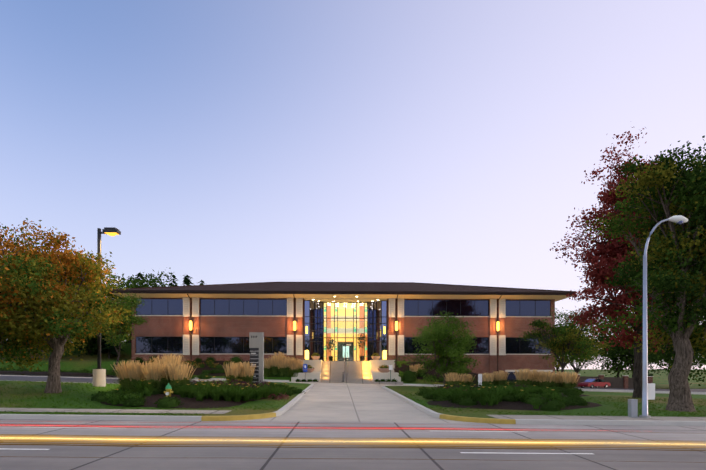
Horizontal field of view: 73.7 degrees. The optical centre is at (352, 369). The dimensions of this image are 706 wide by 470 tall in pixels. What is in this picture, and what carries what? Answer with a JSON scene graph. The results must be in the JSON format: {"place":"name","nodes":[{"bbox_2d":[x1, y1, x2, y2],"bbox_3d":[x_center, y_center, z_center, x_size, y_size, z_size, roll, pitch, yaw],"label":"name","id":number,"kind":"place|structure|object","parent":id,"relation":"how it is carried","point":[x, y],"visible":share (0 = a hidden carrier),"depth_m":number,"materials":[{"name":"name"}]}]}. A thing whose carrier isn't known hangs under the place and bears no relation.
{"place":"outdoors","nodes":[
{"label":"outdoors","id":0,"kind":"place"},
{"bbox_2d":[0,419,705,469],"bbox_3d":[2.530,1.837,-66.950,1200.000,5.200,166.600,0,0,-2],"label":"road","id":1,"kind":"structure","parent":0,"point":[41,457],"depth_m":10.67,"materials":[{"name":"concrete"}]},
{"bbox_2d":[0,421,705,462],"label":"car light trails","id":2,"kind":"object","parent":1,"relation":"on","point":[54,438],"visible":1,"depth_m":8.19,"materials":[{"name":"yellow"}]},
{"bbox_2d":[0,343,705,416],"bbox_3d":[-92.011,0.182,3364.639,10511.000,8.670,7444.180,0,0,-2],"label":"ground sheet","id":3,"kind":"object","parent":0,"point":[88,362],"visible":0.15,"depth_m":26.11,"materials":[{"name":"green plant"}]},
{"bbox_2d":[0,218,130,392],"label":"locust tree","id":4,"kind":"object","parent":3,"relation":"on","point":[42,302],"visible":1,"depth_m":22.94,"materials":[{"name":"green plant"}]},
{"bbox_2d":[45,313,102,349],"bbox_3d":[-36.084,-5.313,58.530,10.568,8.706,11.211,0,0,16],"label":"tree","id":5,"kind":"object","parent":3,"relation":"on","point":[79,339],"visible":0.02,"depth_m":59.60,"materials":[{"name":"green plant"}]},
{"bbox_2d":[54,257,132,349],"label":"tree","id":6,"kind":"object","parent":3,"relation":"on","point":[119,286],"visible":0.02,"depth_m":66.95,"materials":[{"name":"green plant"}]},
{"bbox_2d":[64,329,130,356],"bbox_3d":[-35.303,-5.163,62.833,14.581,7.207,10.322,0,0,-2],"label":"tree","id":7,"kind":"object","parent":3,"relation":"on","point":[90,351],"visible":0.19,"depth_m":61.73,"materials":[{"name":"green plant"}]},
{"bbox_2d":[93,227,120,386],"bbox_3d":[-14.581,-3.555,27.815,1.490,9.500,0.680,0,0,-2],"label":"parking lot lamp","id":8,"kind":"object","parent":3,"relation":"on","point":[99,375],"visible":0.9,"depth_m":27.73,"materials":[{"name":"dark metal"},{"name":"concrete"},{"name":"glass"}]},
{"bbox_2d":[93,292,149,371],"bbox_3d":[-24.485,-3.427,48.101,6.279,8.692,6.811,0,0,-2],"label":"tree","id":9,"kind":"object","parent":3,"relation":"on","point":[123,332],"visible":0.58,"depth_m":47.66,"materials":[{"name":"green plant"}]},
{"bbox_2d":[117,274,152,341],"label":"tree","id":10,"kind":"object","parent":3,"relation":"on","point":[130,284],"depth_m":90.88,"materials":[{"name":"green plant"}]},
{"bbox_2d":[110,272,167,299],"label":"tree","id":11,"kind":"object","parent":3,"relation":"on","point":[153,281],"visible":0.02,"depth_m":71.82,"materials":[{"name":"green plant"}]},
{"bbox_2d":[106,268,177,299],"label":"tree","id":12,"kind":"object","parent":3,"relation":"on","point":[151,276],"visible":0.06,"depth_m":77.04,"materials":[{"name":"green plant"}]},
{"bbox_2d":[92,272,203,358],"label":"trees","id":13,"kind":"object","parent":3,"relation":"on","point":[107,348],"visible":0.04,"depth_m":62.32,"materials":[{"name":"green plant"}]},
{"bbox_2d":[249,332,263,384],"bbox_3d":[-6.242,-0.332,30.546,0.955,4.081,0.493,0,0,-2],"label":"monument sign","id":14,"kind":"object","parent":3,"relation":"on","point":[256,343],"visible":0.69,"depth_m":30.36,"materials":[{"name":"concrete"}]},
{"bbox_2d":[0,361,601,410],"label":"planting beds","id":15,"kind":"object","parent":3,"relation":"on","point":[193,403],"visible":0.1,"depth_m":22.03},
{"bbox_2d":[164,383,172,396],"bbox_3d":[-8.530,1.065,21.754,0.400,0.840,0.370,0,0,-2],"label":"fire hydrant","id":16,"kind":"object","parent":15,"relation":"on","point":[168,391],"visible":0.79,"depth_m":21.70,"materials":[{"name":"green"}]},
{"bbox_2d":[0,355,588,410],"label":"shrubs","id":17,"kind":"object","parent":15,"relation":"in","point":[551,405],"visible":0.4,"depth_m":26.90,"materials":[{"name":"green plant"}]},
{"bbox_2d":[98,376,572,408],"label":"perennials","id":18,"kind":"object","parent":15,"relation":"on","point":[226,393],"visible":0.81,"depth_m":22.49,"materials":[{"name":"green plant"}]},
{"bbox_2d":[109,351,579,392],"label":"ornamental grasses","id":19,"kind":"object","parent":15,"relation":"on","point":[167,369],"visible":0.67,"depth_m":29.90,"materials":[{"name":"beige plant"}]},
{"bbox_2d":[303,364,481,384],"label":"signs","id":20,"kind":"object","parent":15,"relation":"on","point":[391,368],"visible":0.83,"depth_m":51.64,"materials":[{"name":"grey"}]},
{"bbox_2d":[392,311,479,385],"bbox_3d":[7.664,-1.594,39.997,6.102,6.930,7.898,0,0,42],"label":"young tree","id":21,"kind":"object","parent":15,"relation":"in","point":[446,345],"visible":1,"depth_m":39.27,"materials":[{"name":"green plant"}]},
{"bbox_2d":[109,282,575,382],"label":"office building","id":22,"kind":"structure","parent":3,"relation":"on","point":[220,322],"depth_m":56.87,"materials":[{"name":"brick"}]},
{"bbox_2d":[325,333,366,360],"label":"potted plants","id":23,"kind":"object","parent":22,"relation":"on","point":[331,357],"depth_m":59.64,"materials":[{"name":"green plant"}]},
{"bbox_2d":[291,350,402,384],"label":"entry steps","id":24,"kind":"structure","parent":3,"relation":"on","point":[360,372],"depth_m":53.59,"materials":[{"name":"concrete"}]},
{"bbox_2d":[0,374,695,422],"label":"driveway and aisle","id":25,"kind":"structure","parent":3,"relation":"on","point":[333,402],"depth_m":22.55,"materials":[{"name":"concrete"}]},
{"bbox_2d":[203,382,498,418],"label":"lawn corners","id":26,"kind":"object","parent":3,"relation":"on","point":[250,412],"visible":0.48,"depth_m":17.89,"materials":[{"name":"green plant"}]},
{"bbox_2d":[0,377,705,425],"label":"kerbs","id":27,"kind":"structure","parent":3,"relation":"on","point":[292,402],"depth_m":16.42,"materials":[{"name":"concrete"}]},
{"bbox_2d":[0,380,705,416],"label":"lawn grass tufts","id":28,"kind":"object","parent":3,"relation":"on","point":[249,407],"visible":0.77,"depth_m":20.08,"materials":[{"name":"green plant"}]},
{"bbox_2d":[0,376,705,391],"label":"parking lots","id":29,"kind":"structure","parent":3,"relation":"on","point":[30,378],"depth_m":39.58,"materials":[{"name":"grey asphalt"}]},
{"bbox_2d":[578,379,610,387],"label":"sedan car","id":30,"kind":"object","parent":29,"relation":"on","point":[592,383],"visible":0.96,"depth_m":70.11,"materials":[{"name":"red paint"}]},
{"bbox_2d":[570,374,652,388],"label":"fence","id":31,"kind":"object","parent":29,"relation":"on","point":[625,381],"visible":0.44,"depth_m":77.44,"materials":[{"name":"brown wood"}]},
{"bbox_2d":[516,307,612,372],"bbox_3d":[22.012,-2.084,49.464,9.357,8.757,7.969,0,0,39],"label":"tree","id":32,"kind":"object","parent":3,"relation":"on","point":[576,347],"visible":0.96,"depth_m":48.56,"materials":[{"name":"green plant"}]},
{"bbox_2d":[555,314,593,371],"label":"tree","id":33,"kind":"object","parent":3,"relation":"on","point":[560,319],"depth_m":97.84,"materials":[{"name":"green plant"}]},
{"bbox_2d":[555,313,627,376],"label":"tree","id":34,"kind":"object","parent":3,"relation":"on","point":[576,370],"visible":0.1,"depth_m":84.60,"materials":[{"name":"green plant"}]},
{"bbox_2d":[550,121,690,397],"bbox_3d":[20.324,-6.919,32.286,12.114,18.201,8.398,0,0,-2],"label":"red tree","id":35,"kind":"object","parent":3,"relation":"on","point":[600,258],"visible":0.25,"depth_m":31.81,"materials":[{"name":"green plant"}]},
{"bbox_2d":[581,317,667,376],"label":"tree","id":36,"kind":"object","parent":3,"relation":"on","point":[609,348],"visible":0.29,"depth_m":88.10,"materials":[{"name":"green plant"}]},
{"bbox_2d":[594,324,666,376],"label":"tree","id":37,"kind":"object","parent":3,"relation":"on","point":[621,369],"visible":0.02,"depth_m":97.93,"materials":[{"name":"green plant"}]},
{"bbox_2d":[590,322,671,375],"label":"tree","id":38,"kind":"object","parent":3,"relation":"on","point":[630,356],"visible":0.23,"depth_m":81.84,"materials":[{"name":"green plant"}]},
{"bbox_2d":[584,135,705,411],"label":"tree","id":39,"kind":"object","parent":3,"relation":"on","point":[677,255],"visible":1,"depth_m":21.36,"materials":[{"name":"green plant"}]},
{"bbox_2d":[628,215,687,417],"bbox_3d":[11.508,-1.907,17.700,2.060,7.687,0.520,0,0,-2],"label":"street lamp","id":40,"kind":"object","parent":3,"relation":"on","point":[648,391],"visible":0.92,"depth_m":17.57,"materials":[{"name":"metal"}]},
{"bbox_2d":[620,331,703,371],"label":"tree","id":41,"kind":"object","parent":3,"relation":"on","point":[671,352],"depth_m":91.76,"materials":[{"name":"green plant"}]},
{"bbox_2d":[619,340,705,375],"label":"tree","id":42,"kind":"object","parent":3,"relation":"on","point":[696,357],"visible":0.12,"depth_m":82.62,"materials":[{"name":"green plant"}]},
{"bbox_2d":[0,408,705,420],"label":"sidewalk","id":43,"kind":"structure","parent":0,"point":[562,417],"depth_m":17.50,"materials":[{"name":"concrete"}]},
{"bbox_2d":[0,0,705,368],"label":"sky","id":44,"kind":"structure","parent":0,"point":[453,142],"materials":[{"name":"blue"}]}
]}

